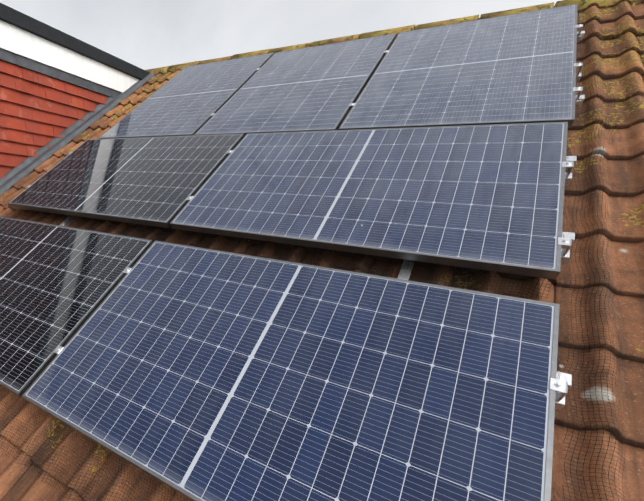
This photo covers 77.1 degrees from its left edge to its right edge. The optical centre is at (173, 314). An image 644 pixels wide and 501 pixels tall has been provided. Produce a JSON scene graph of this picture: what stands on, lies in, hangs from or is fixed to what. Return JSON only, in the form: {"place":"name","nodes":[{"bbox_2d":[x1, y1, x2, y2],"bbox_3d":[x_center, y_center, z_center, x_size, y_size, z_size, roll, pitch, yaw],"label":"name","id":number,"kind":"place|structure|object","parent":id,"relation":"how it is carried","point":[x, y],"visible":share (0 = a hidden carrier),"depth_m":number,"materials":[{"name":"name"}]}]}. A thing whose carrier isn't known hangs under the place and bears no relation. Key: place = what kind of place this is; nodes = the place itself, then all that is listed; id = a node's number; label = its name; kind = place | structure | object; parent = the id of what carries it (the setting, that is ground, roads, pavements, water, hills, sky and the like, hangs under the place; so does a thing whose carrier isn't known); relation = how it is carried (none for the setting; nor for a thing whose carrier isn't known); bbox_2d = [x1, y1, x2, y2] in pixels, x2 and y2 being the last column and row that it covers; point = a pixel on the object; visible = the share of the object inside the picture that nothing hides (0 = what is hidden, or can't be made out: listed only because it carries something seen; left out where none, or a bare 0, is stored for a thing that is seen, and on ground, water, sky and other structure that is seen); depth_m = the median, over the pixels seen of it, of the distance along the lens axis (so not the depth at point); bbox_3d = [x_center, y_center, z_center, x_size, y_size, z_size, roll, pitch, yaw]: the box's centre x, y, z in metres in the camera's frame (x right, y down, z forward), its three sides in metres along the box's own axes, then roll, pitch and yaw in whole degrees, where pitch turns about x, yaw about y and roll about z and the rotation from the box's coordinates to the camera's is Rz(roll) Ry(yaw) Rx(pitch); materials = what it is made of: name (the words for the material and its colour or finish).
{"place":"outdoors","nodes":[
{"label":"outdoors","id":0,"kind":"place"},
{"bbox_2d":[0,60,107,177],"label":"tile-hung wall","id":1,"kind":"structure","parent":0,"point":[39,109],"depth_m":3.69,"materials":[{"name":"red tile"}]},
{"bbox_2d":[0,48,120,97],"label":"flashing strip","id":2,"kind":"object","parent":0,"point":[24,62],"depth_m":3.76,"materials":[{"name":"grey metal"}]},
{"bbox_2d":[0,20,138,92],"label":"fascia board","id":3,"kind":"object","parent":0,"point":[21,42],"depth_m":3.75,"materials":[{"name":"white plastic"}]},
{"bbox_2d":[0,3,149,79],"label":"roof edge trim","id":4,"kind":"structure","parent":3,"relation":"attached to","point":[14,17],"depth_m":3.73,"materials":[{"name":"black metal"}]},
{"bbox_2d":[0,0,561,69],"label":"sky","id":5,"kind":"structure","parent":0,"point":[145,34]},
{"bbox_3d":[1.861,-2.560,3.516,6.470,0.165,0.210,16,22,33],"label":"ridge mortar bed","id":6,"kind":"object","parent":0,"visible":0},
{"bbox_2d":[145,0,643,74],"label":"half-round ridge tiles","id":7,"kind":"object","parent":6,"relation":"on","point":[582,4],"visible":0.27,"depth_m":3.30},
{"bbox_3d":[-1.120,-0.900,3.194,10.570,0.060,5.720,16,57,33],"label":"roof underlay","id":8,"kind":"object","parent":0,"visible":0},
{"bbox_2d":[0,0,643,500],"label":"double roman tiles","id":9,"kind":"object","parent":8,"relation":"on","point":[620,48],"visible":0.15,"depth_m":1.43,"materials":[{"name":"concrete"}]},
{"bbox_2d":[0,216,152,397],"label":"solar panel","id":10,"kind":"object","parent":9,"relation":"on","point":[58,283],"visible":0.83,"depth_m":2.01,"materials":[{"name":"black glass"}]},
{"bbox_2d":[0,72,154,194],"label":"roof flashing","id":11,"kind":"object","parent":9,"relation":"on","point":[24,168],"visible":0.83,"depth_m":3.96,"materials":[{"name":"grey metal"}]},
{"bbox_2d":[99,53,273,138],"bbox_3d":[0.144,-2.083,3.521,1.040,0.036,1.620,16,57,33],"label":"solar panel","id":12,"kind":"object","parent":9,"relation":"on","point":[188,100],"visible":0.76,"depth_m":3.43,"materials":[{"name":"blue glass"}]},
{"bbox_2d":[83,228,491,292],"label":"cables and connectors","id":13,"kind":"object","parent":9,"relation":"on","point":[314,265],"visible":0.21,"depth_m":1.67,"materials":[{"name":"black plastic"}]},
{"bbox_2d":[22,241,559,500],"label":"solar panel","id":14,"kind":"object","parent":9,"relation":"on","point":[192,373],"visible":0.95,"depth_m":1.22,"materials":[{"name":"blue glass"}]},
{"bbox_2d":[194,33,396,134],"bbox_3d":[0.997,-1.835,2.947,1.040,0.036,1.620,16,57,33],"label":"solar panel","id":15,"kind":"object","parent":9,"relation":"on","point":[318,88],"visible":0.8,"depth_m":2.84,"materials":[{"name":"blue glass"}]},
{"bbox_2d":[26,24,584,410],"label":"mounting rails and clamps","id":16,"kind":"object","parent":9,"relation":"on","point":[561,385],"visible":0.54,"depth_m":1.51,"materials":[{"name":"metal"}]},
{"bbox_2d":[7,133,244,227],"bbox_3d":[-0.423,-1.075,2.806,1.620,0.036,1.040,16,57,33],"label":"panel","id":17,"kind":"object","parent":16,"relation":"on","point":[155,181],"visible":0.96,"depth_m":2.67,"materials":[{"name":"black glass"}]},
{"bbox_2d":[170,122,567,279],"bbox_3d":[0.903,-0.693,1.917,1.620,0.037,1.040,16,57,33],"label":"panel","id":18,"kind":"object","parent":16,"relation":"on","point":[486,197],"visible":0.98,"depth_m":1.73,"materials":[{"name":"blue glass"}]},
{"bbox_2d":[0,11,625,500],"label":"wire mesh","id":19,"kind":"object","parent":9,"relation":"on","point":[74,437],"visible":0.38,"depth_m":1.36,"materials":[{"name":"metal"}]},
{"bbox_2d":[338,4,577,129],"bbox_3d":[1.853,-1.592,2.373,1.040,0.036,1.620,16,57,33],"label":"solar panel","id":20,"kind":"object","parent":9,"relation":"on","point":[517,68],"visible":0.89,"depth_m":2.25,"materials":[{"name":"blue glass"}]}
]}

